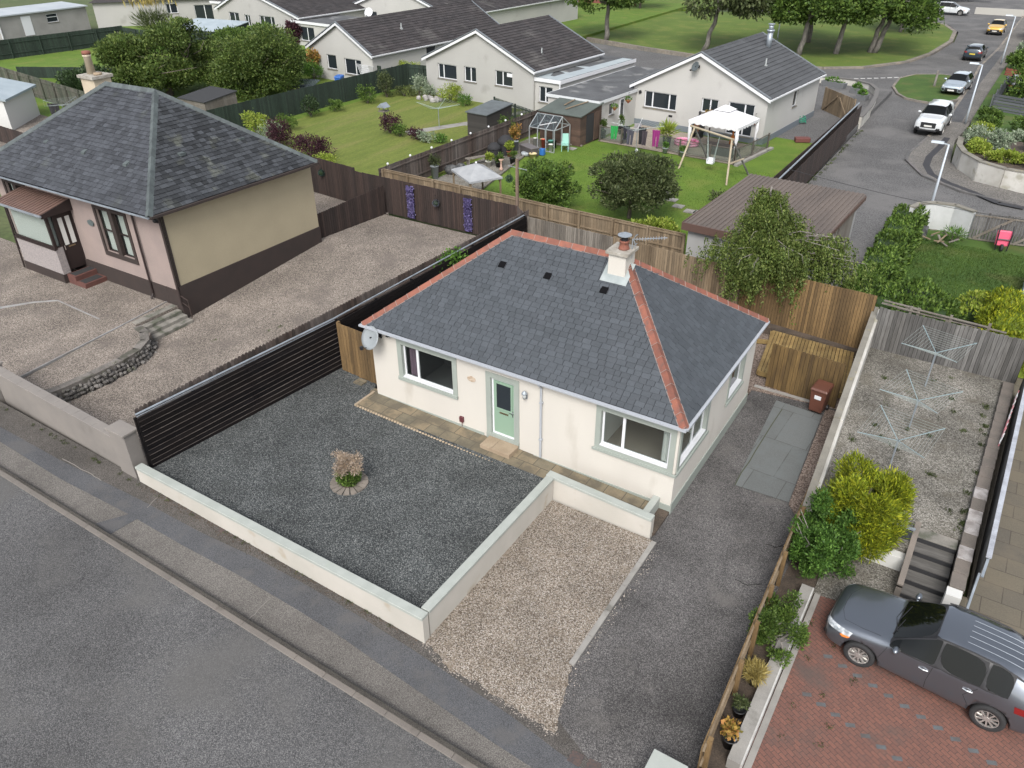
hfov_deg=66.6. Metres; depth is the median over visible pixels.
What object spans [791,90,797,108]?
window
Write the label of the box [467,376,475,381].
name plaque
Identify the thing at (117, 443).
boundary wall
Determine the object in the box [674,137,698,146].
paddling pool
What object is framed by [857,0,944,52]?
park tree
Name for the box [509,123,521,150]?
potted plant
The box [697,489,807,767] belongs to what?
drive fence
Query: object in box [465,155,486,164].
garden bench
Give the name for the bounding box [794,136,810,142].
wood planter
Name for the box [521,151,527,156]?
basin
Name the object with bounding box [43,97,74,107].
rotary drier
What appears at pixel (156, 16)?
pampas grass
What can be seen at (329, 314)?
palisade fence
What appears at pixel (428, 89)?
shrub
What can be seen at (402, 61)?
shrub
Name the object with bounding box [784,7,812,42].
park tree
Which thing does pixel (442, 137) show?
shrub
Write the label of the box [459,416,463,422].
meter box
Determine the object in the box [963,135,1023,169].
raised bed
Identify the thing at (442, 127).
garden path
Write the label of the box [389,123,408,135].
shrub
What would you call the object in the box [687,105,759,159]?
gazebo
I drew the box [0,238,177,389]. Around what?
neighbour terrace
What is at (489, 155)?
potted plant
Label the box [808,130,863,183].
weeds
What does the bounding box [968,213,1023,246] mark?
timber gate
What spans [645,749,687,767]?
gate pillar
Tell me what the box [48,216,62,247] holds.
porch window
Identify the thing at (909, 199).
overhead wire
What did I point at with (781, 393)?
concrete kerb
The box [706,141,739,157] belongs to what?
garden sofa
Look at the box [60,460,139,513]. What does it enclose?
pavement patch
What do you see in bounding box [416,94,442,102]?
rockery
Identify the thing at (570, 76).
flat roofed extension
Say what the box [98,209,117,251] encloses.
window
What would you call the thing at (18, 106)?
white outbuilding
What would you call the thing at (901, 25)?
park tree
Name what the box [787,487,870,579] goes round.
bush
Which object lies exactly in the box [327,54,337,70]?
window
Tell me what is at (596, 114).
door
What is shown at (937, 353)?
rotary drier
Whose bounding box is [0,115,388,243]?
neighbour yard
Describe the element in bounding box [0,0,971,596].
ground
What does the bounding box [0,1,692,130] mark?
garden ground
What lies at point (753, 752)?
kerb edging
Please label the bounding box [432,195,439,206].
topiary ball
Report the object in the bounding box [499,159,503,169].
stone urn
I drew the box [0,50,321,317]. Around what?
slate roofed house
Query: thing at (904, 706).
block paving accent
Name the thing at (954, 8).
parked car
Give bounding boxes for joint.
[735,409,782,484]
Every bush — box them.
[746,589,811,668]
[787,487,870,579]
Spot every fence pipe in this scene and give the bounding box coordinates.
[135,215,523,417]
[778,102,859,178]
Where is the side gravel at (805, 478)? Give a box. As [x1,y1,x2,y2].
[789,409,835,514]
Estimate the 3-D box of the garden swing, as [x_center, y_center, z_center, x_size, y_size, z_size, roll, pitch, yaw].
[12.379,-14.174,47.819,2.769,2.449,4.552,-23,39,-32]
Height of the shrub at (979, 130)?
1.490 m
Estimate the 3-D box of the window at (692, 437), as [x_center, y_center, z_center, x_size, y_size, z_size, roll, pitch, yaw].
[5.125,1.301,22.344,0.050,1.210,2.040,18,37,27]
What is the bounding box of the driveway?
[558,390,835,767]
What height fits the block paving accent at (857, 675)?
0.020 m
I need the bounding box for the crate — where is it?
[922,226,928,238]
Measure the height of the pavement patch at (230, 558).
0.050 m
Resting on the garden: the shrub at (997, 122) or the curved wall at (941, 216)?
the shrub at (997, 122)
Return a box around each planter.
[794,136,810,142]
[821,76,847,88]
[850,82,864,93]
[855,88,869,100]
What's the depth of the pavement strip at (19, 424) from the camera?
22.28 m
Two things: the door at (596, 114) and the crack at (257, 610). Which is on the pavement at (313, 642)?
the crack at (257, 610)
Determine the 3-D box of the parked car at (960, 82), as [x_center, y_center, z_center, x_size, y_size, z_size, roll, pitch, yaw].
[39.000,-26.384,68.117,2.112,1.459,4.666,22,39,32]
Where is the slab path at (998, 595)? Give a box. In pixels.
[945,377,1023,635]
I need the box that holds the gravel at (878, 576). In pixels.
[813,558,899,600]
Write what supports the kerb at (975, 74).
on the ground at (6, 230)
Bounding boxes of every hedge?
[840,267,968,326]
[856,203,929,284]
[956,289,994,327]
[973,285,1023,377]
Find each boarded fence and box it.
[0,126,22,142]
[310,156,356,200]
[317,185,385,237]
[355,171,516,234]
[381,169,685,253]
[517,206,525,215]
[527,216,612,249]
[613,237,739,303]
[738,271,876,348]
[774,105,857,179]
[787,105,861,183]
[870,307,1023,383]
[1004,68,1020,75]
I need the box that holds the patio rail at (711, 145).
[599,124,769,164]
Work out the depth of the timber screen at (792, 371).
27.17 m
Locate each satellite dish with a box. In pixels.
[359,326,381,349]
[364,8,371,16]
[690,62,699,70]
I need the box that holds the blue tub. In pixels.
[539,148,544,155]
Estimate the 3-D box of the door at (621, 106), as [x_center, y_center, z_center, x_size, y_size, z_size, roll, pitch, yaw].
[7.947,-19.704,56.600,0.050,2.100,0.600,22,39,31]
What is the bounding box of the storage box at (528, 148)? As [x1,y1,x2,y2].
[519,143,538,156]
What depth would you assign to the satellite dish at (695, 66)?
53.63 m
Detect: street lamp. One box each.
[931,140,949,200]
[964,62,982,123]
[1000,15,1015,63]
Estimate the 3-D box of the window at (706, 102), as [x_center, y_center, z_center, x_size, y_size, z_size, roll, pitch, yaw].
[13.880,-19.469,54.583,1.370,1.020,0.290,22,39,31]
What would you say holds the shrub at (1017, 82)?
on the garden
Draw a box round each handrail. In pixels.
[166,286,192,317]
[998,390,1019,445]
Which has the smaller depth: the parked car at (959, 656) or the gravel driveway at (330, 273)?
the parked car at (959, 656)
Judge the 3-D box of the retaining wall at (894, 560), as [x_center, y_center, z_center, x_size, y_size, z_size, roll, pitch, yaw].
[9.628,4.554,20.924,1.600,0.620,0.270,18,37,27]
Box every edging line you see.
[0,300,56,308]
[20,301,166,377]
[57,300,99,318]
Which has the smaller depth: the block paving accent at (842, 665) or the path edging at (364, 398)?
the block paving accent at (842, 665)
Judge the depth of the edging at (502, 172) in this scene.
49.09 m
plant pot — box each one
[529,152,536,158]
[533,137,536,145]
[541,138,544,147]
[548,143,552,151]
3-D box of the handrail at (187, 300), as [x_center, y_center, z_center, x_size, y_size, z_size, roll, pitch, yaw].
[-14.225,-3.508,33.295,1.345,1.142,0.045,18,37,27]
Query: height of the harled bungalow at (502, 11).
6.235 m
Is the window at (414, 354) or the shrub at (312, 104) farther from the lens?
the shrub at (312, 104)
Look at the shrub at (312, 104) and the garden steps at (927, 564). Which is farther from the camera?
the shrub at (312, 104)
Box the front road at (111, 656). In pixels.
[0,476,464,767]
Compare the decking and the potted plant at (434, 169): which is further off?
the potted plant at (434, 169)
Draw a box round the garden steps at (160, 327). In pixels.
[131,304,192,340]
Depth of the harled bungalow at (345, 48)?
72.32 m
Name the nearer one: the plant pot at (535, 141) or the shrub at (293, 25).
the plant pot at (535, 141)
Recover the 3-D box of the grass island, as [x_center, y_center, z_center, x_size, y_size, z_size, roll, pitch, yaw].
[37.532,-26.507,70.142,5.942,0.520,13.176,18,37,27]
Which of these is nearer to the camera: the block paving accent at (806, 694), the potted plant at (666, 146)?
the block paving accent at (806, 694)
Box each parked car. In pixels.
[823,584,1023,733]
[939,1,969,15]
[941,71,973,94]
[962,43,988,60]
[986,19,1006,34]
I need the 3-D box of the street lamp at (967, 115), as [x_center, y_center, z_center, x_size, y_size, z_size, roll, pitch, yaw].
[33.960,-21.628,57.985,0.931,4.320,0.240,18,37,27]
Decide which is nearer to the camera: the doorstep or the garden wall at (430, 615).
the garden wall at (430, 615)
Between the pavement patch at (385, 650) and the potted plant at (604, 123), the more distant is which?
the potted plant at (604, 123)
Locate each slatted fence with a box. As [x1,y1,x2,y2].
[133,318,341,467]
[337,216,526,331]
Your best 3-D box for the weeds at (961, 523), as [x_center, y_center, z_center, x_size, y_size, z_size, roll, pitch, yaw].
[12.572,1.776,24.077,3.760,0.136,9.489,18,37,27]
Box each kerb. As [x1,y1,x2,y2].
[0,470,478,767]
[586,15,956,68]
[734,147,773,166]
[754,384,809,401]
[892,74,967,103]
[905,136,1023,206]
[927,16,1023,135]
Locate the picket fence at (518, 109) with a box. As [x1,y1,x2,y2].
[493,97,533,118]
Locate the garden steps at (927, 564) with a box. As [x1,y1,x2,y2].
[893,521,957,602]
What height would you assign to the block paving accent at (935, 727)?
0.020 m
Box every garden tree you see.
[90,14,222,95]
[197,20,292,85]
[206,21,309,99]
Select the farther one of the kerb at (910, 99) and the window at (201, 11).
the window at (201, 11)
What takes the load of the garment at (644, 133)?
hanging from the rotary drier at (636, 129)
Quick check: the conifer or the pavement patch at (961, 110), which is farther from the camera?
the pavement patch at (961, 110)
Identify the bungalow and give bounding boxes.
[214,0,365,35]
[305,0,498,79]
[352,0,577,23]
[358,229,769,513]
[421,15,604,110]
[629,23,826,144]
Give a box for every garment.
[47,103,59,113]
[611,125,617,138]
[623,126,629,139]
[626,129,634,144]
[634,123,641,132]
[638,127,645,143]
[641,131,647,144]
[652,130,660,146]
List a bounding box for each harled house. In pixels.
[89,0,213,27]
[209,0,222,18]
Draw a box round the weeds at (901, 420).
[847,383,938,458]
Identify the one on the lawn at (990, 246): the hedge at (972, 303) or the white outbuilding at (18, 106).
the hedge at (972, 303)
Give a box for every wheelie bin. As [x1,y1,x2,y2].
[334,74,343,79]
[809,379,833,412]
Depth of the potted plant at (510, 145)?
51.04 m
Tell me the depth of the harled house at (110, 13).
103.39 m
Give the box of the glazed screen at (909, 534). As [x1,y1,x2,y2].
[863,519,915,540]
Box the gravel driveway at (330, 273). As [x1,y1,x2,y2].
[66,215,474,465]
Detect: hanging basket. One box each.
[611,103,618,110]
[624,92,632,102]
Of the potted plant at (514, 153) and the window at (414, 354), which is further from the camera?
the potted plant at (514, 153)
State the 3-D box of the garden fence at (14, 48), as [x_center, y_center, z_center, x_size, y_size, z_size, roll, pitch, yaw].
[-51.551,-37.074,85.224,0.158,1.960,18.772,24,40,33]
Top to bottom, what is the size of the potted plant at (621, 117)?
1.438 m
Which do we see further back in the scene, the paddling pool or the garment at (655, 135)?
the paddling pool
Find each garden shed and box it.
[177,86,237,110]
[182,18,248,38]
[465,100,512,134]
[538,97,603,146]
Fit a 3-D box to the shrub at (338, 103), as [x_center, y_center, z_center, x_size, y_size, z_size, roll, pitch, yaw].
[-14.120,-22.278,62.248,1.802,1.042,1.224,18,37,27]
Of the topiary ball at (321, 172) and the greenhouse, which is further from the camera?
the greenhouse
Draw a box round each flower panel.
[405,185,415,218]
[463,198,472,231]
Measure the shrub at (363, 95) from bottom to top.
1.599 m
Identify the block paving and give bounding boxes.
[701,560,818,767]
[742,596,1023,767]
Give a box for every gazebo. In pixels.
[451,161,502,193]
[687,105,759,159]
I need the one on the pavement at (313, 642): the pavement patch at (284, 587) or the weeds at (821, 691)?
the pavement patch at (284, 587)
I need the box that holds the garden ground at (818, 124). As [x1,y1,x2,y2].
[634,60,892,171]
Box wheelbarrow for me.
[994,225,1014,250]
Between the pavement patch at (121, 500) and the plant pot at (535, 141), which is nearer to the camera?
the pavement patch at (121, 500)
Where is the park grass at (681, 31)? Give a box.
[590,11,952,66]
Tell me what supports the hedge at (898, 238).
on the lawn at (990, 246)
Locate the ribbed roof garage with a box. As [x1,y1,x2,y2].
[681,173,866,277]
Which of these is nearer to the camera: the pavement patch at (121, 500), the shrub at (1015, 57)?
the pavement patch at (121, 500)
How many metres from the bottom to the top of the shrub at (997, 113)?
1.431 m
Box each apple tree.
[511,156,581,207]
[587,150,683,218]
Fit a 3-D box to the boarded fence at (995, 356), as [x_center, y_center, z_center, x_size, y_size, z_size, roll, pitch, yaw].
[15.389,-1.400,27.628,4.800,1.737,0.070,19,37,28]
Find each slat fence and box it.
[989,75,1008,107]
[991,93,1023,115]
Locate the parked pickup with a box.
[913,99,954,134]
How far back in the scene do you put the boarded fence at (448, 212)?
40.48 m
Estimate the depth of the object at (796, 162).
48.35 m
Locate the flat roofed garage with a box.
[546,66,659,134]
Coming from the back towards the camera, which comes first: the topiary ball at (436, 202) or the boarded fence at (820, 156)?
the boarded fence at (820, 156)
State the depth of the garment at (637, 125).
51.89 m
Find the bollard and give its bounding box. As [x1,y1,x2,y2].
[933,71,938,85]
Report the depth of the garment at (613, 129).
51.44 m
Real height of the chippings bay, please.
0.378 m
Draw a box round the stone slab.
[353,378,366,385]
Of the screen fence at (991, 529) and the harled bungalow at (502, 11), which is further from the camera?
the harled bungalow at (502, 11)
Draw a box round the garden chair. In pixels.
[561,133,568,151]
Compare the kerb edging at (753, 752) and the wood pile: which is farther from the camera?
the wood pile
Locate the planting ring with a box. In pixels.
[330,471,367,495]
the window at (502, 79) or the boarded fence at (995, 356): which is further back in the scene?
the window at (502, 79)
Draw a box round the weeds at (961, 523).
[848,374,991,533]
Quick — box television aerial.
[632,234,666,248]
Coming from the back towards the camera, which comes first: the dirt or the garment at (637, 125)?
the garment at (637, 125)
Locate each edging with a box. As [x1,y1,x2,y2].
[354,391,374,405]
[356,405,488,460]
[480,143,582,189]
[569,541,655,666]
[743,593,819,767]
[756,331,771,343]
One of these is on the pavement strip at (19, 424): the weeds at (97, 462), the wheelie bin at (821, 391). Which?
the weeds at (97, 462)
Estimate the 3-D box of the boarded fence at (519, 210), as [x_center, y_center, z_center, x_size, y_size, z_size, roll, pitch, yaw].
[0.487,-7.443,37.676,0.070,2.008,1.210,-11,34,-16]
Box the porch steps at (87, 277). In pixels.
[67,266,107,288]
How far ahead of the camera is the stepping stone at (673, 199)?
44.05 m
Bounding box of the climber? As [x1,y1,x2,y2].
[433,245,468,267]
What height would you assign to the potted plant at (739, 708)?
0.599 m
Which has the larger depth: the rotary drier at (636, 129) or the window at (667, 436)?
the rotary drier at (636, 129)
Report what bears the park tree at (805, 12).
on the park grass at (681, 31)
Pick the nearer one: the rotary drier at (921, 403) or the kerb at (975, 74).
the rotary drier at (921, 403)
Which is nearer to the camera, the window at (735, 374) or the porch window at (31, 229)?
the window at (735, 374)
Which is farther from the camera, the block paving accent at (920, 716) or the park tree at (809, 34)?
the park tree at (809, 34)
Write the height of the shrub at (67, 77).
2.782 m
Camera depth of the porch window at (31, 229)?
35.21 m
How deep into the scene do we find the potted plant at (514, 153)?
49.80 m
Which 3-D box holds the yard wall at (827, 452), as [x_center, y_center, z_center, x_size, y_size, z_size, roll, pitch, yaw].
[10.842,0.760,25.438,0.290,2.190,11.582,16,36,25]
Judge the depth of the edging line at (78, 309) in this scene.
33.16 m
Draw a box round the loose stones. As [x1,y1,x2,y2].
[423,552,653,735]
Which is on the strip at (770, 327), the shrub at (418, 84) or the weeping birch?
the weeping birch
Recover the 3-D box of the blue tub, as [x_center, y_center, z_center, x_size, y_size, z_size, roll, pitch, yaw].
[2.011,-15.389,51.612,0.320,0.420,0.300,18,37,27]
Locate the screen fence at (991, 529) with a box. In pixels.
[966,378,1023,610]
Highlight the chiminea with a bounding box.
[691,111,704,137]
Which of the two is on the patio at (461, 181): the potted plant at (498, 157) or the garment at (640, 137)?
the potted plant at (498, 157)
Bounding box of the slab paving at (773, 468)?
[734,400,821,501]
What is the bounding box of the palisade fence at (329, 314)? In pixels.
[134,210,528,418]
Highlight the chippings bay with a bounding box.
[426,500,652,731]
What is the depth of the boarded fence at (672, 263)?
33.00 m
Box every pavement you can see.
[0,442,531,767]
[908,17,1023,204]
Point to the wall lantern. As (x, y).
(525, 394)
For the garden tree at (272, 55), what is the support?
on the garden ground at (584, 24)
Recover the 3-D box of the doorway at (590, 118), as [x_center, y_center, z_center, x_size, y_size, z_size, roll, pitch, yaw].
[5.364,-17.644,53.610,0.030,1.850,0.950,21,38,30]
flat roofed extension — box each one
[290,15,360,45]
[507,55,635,110]
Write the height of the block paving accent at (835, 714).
0.020 m
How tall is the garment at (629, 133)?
1.002 m
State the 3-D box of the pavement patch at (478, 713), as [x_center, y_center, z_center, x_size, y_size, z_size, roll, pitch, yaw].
[-0.790,7.227,17.196,1.487,0.040,0.750,21,38,30]
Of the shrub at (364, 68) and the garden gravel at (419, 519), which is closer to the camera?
the garden gravel at (419, 519)
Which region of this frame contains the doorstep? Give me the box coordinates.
[480,436,518,458]
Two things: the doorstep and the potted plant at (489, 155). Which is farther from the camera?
the potted plant at (489, 155)
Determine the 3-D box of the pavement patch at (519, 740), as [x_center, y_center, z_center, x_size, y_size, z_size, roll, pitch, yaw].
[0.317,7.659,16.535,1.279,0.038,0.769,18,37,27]
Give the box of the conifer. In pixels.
[815,449,918,564]
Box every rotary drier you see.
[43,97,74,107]
[417,98,459,118]
[612,118,662,152]
[857,405,944,465]
[880,369,962,427]
[902,326,976,386]
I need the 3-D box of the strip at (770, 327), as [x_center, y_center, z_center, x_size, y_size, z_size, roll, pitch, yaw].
[7.490,-4.095,34.923,17.985,0.700,3.191,20,38,29]
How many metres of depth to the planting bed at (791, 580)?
17.81 m
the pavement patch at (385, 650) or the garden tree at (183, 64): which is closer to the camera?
the pavement patch at (385, 650)
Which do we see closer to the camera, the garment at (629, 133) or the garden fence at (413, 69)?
the garment at (629, 133)
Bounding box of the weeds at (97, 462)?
[5,408,392,626]
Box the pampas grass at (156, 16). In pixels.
[123,0,176,30]
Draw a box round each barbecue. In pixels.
[487,142,500,158]
[497,135,513,155]
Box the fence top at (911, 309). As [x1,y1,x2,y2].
[881,300,1006,333]
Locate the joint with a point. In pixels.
(757, 447)
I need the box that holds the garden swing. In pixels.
[678,125,748,184]
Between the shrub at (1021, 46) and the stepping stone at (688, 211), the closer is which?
the stepping stone at (688, 211)
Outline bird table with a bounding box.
[377,102,389,125]
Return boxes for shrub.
[54,62,133,90]
[238,110,270,133]
[256,119,281,139]
[264,116,293,143]
[275,112,297,129]
[284,18,302,43]
[285,131,337,156]
[299,93,320,116]
[303,58,323,78]
[306,47,320,67]
[312,151,339,162]
[325,98,343,111]
[330,449,363,486]
[355,84,376,102]
[357,64,372,73]
[375,69,394,96]
[378,110,402,132]
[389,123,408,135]
[393,84,414,95]
[397,59,420,65]
[405,126,426,139]
[410,73,428,95]
[416,130,436,142]
[422,82,435,95]
[433,132,447,142]
[437,80,462,101]
[456,92,472,105]
[499,112,515,136]
[631,214,680,231]
[707,188,725,201]
[940,224,970,244]
[963,123,987,144]
[964,136,992,153]
[967,120,995,134]
[976,114,1002,129]
[977,105,1004,121]
[982,147,1023,164]
[983,127,1016,149]
[1004,60,1023,102]
[1005,48,1023,69]
[1005,74,1021,93]
[1009,115,1023,130]
[1010,128,1023,142]
[1014,40,1023,51]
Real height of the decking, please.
0.185 m
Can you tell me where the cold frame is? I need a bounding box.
[290,78,319,89]
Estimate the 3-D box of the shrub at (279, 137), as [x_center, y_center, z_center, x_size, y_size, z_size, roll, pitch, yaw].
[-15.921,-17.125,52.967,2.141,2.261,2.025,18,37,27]
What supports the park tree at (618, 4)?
on the park grass at (681, 31)
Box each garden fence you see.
[0,26,121,59]
[0,67,84,106]
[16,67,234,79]
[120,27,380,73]
[206,63,407,127]
[378,109,539,177]
[407,64,426,85]
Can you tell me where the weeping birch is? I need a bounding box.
[683,185,875,324]
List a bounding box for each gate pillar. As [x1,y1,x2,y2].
[0,361,6,404]
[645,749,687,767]
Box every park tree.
[565,0,644,39]
[682,0,784,50]
[765,0,861,54]
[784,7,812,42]
[828,0,889,53]
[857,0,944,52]
[881,0,940,31]
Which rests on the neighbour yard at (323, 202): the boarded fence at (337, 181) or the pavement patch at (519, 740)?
the boarded fence at (337, 181)
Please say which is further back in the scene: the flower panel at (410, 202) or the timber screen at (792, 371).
the flower panel at (410, 202)
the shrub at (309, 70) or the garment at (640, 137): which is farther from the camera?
the shrub at (309, 70)
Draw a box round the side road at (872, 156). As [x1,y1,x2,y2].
[590,0,1023,286]
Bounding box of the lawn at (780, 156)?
[431,124,816,253]
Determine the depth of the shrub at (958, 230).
39.17 m
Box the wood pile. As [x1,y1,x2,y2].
[921,229,959,245]
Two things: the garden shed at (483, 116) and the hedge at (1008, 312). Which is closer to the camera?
the hedge at (1008, 312)
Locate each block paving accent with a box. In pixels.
[802,692,811,696]
[816,702,825,706]
[823,654,832,658]
[830,712,840,716]
[838,664,846,667]
[845,723,855,727]
[852,673,861,677]
[860,733,870,738]
[868,683,877,687]
[876,744,886,749]
[883,693,893,697]
[891,755,902,760]
[899,704,909,708]
[916,714,925,718]
[932,725,943,730]
[950,736,960,741]
[968,748,978,753]
[986,760,997,765]
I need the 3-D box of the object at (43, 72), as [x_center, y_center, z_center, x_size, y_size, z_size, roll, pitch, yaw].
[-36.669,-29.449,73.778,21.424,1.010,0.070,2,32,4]
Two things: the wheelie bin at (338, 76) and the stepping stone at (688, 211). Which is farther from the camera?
the wheelie bin at (338, 76)
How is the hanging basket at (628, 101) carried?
attached to the flat roofed garage
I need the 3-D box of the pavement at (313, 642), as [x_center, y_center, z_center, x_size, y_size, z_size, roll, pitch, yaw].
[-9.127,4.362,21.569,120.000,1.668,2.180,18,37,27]
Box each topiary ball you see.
[318,165,324,175]
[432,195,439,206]
[504,170,513,182]
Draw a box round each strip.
[0,401,588,767]
[737,291,857,357]
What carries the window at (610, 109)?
in the flat roofed garage
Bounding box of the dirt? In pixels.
[139,485,417,644]
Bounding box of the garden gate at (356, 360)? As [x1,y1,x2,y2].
[336,321,376,383]
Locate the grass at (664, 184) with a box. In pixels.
[492,145,772,243]
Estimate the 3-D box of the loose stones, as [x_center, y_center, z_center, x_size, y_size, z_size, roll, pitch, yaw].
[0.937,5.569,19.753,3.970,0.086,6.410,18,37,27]
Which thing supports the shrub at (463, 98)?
on the lawn at (361, 142)
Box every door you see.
[20,16,34,35]
[53,210,86,270]
[492,378,513,439]
[593,111,599,139]
[618,97,624,125]
[825,212,854,277]
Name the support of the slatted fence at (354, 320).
on the side gravel
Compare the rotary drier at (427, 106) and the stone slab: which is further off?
the rotary drier at (427, 106)
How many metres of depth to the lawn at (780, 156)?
48.43 m
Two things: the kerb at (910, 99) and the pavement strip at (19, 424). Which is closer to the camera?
the pavement strip at (19, 424)
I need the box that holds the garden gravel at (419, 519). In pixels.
[153,368,543,607]
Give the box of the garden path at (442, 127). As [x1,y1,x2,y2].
[405,122,466,133]
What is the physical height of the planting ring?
0.055 m
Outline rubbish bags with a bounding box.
[444,163,465,173]
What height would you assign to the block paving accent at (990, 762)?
0.020 m
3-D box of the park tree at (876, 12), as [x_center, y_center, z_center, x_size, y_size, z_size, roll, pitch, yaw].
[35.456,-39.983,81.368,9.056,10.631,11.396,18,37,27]
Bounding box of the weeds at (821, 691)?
[779,617,857,747]
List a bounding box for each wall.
[0,366,146,478]
[45,325,157,402]
[135,463,659,642]
[725,584,813,767]
[801,307,878,530]
[819,76,879,128]
[859,548,905,571]
[909,201,977,237]
[941,381,1013,604]
[951,136,1023,193]
[974,7,1023,16]
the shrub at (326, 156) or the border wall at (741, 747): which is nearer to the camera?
the border wall at (741, 747)
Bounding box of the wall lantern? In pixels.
[522,391,527,399]
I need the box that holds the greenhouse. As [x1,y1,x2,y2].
[529,113,570,152]
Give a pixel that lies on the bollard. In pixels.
(936, 77)
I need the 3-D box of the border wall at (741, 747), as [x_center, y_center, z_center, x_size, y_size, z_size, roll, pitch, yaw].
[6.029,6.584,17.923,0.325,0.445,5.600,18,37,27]
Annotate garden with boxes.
[970,62,1023,141]
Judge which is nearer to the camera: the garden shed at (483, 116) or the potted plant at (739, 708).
the potted plant at (739, 708)
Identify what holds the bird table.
on the lawn at (361, 142)
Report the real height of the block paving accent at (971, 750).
0.020 m
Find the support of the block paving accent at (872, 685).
on the block paving at (909, 737)
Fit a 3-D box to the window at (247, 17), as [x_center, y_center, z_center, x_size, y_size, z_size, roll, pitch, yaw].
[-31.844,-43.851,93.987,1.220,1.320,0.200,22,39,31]
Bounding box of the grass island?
[895,74,959,101]
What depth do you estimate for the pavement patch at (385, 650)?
18.70 m
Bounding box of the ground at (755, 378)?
[747,333,854,408]
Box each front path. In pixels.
[357,393,648,509]
[652,508,668,535]
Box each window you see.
[5,207,55,250]
[46,13,59,23]
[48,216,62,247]
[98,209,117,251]
[114,214,133,257]
[166,3,178,13]
[194,4,213,18]
[229,12,239,20]
[245,14,250,25]
[260,15,274,28]
[300,26,314,41]
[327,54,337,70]
[345,58,361,75]
[403,346,452,390]
[426,46,435,52]
[437,63,456,81]
[464,66,476,83]
[494,70,512,88]
[538,86,552,103]
[601,411,671,464]
[608,103,614,116]
[642,90,676,112]
[681,410,704,455]
[701,98,718,112]
[723,102,754,138]
[730,362,740,388]
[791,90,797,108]
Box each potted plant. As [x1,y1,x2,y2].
[427,153,440,178]
[485,151,493,166]
[494,152,504,166]
[504,140,514,156]
[507,150,518,163]
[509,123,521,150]
[600,118,606,137]
[618,115,624,133]
[656,118,679,146]
[662,141,669,152]
[679,144,685,156]
[719,715,742,749]
[731,692,750,718]
[742,653,773,686]
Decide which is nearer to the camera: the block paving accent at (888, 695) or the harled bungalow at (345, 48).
the block paving accent at (888, 695)
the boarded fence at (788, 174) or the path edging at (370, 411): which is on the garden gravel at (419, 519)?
the path edging at (370, 411)
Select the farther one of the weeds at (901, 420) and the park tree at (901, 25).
the park tree at (901, 25)
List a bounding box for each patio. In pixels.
[435,138,556,188]
[598,125,765,163]
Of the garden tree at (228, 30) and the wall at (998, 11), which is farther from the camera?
the wall at (998, 11)
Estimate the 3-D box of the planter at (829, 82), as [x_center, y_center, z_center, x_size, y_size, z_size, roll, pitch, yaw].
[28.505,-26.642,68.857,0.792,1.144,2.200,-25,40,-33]
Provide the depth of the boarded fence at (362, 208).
40.58 m
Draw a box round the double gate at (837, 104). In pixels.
[821,87,856,117]
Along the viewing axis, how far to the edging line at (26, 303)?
33.72 m
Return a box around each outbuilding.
[0,1,90,39]
[0,77,39,129]
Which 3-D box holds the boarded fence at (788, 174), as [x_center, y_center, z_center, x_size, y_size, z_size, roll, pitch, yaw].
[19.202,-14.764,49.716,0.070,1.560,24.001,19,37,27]
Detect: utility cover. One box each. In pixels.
[567,750,584,766]
[585,758,601,767]
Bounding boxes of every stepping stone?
[667,198,678,201]
[671,203,684,208]
[683,209,696,213]
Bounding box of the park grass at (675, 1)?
[643,0,716,10]
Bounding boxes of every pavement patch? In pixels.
[0,427,59,477]
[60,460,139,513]
[96,514,138,533]
[128,500,198,544]
[183,532,254,573]
[237,558,306,607]
[295,586,357,639]
[346,616,409,671]
[391,648,459,706]
[442,682,511,741]
[493,717,557,767]
[541,752,580,767]
[923,137,1023,208]
[951,51,1002,122]
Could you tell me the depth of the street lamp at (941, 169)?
41.70 m
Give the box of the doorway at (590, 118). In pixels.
[586,113,593,142]
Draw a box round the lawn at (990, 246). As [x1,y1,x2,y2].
[898,229,1023,302]
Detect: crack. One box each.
[62,458,100,480]
[243,599,269,623]
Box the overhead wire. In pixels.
[789,169,1023,219]
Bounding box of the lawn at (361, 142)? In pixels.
[259,85,539,178]
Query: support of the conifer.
on the drying yard at (952, 459)
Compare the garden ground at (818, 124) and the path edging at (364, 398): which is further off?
the garden ground at (818, 124)
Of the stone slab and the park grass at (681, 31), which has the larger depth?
the park grass at (681, 31)
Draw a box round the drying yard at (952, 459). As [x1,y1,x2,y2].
[822,348,1014,566]
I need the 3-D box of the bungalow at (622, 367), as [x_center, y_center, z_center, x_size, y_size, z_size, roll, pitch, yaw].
[1.742,-2.168,25.701,11.517,6.980,7.444,18,37,27]
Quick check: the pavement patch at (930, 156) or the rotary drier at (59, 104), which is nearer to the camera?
the pavement patch at (930, 156)
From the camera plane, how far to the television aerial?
22.76 m
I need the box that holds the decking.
[756,330,853,398]
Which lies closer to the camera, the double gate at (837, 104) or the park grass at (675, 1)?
the double gate at (837, 104)
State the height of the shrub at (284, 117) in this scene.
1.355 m
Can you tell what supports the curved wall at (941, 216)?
on the lawn at (990, 246)
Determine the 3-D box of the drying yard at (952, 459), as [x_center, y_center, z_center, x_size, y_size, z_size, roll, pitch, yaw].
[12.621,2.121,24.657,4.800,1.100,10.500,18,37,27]
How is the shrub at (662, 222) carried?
on the lawn at (780, 156)
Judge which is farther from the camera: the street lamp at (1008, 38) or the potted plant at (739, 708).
the street lamp at (1008, 38)
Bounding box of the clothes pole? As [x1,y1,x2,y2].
[508,159,525,206]
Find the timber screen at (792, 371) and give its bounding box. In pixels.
[765,343,845,407]

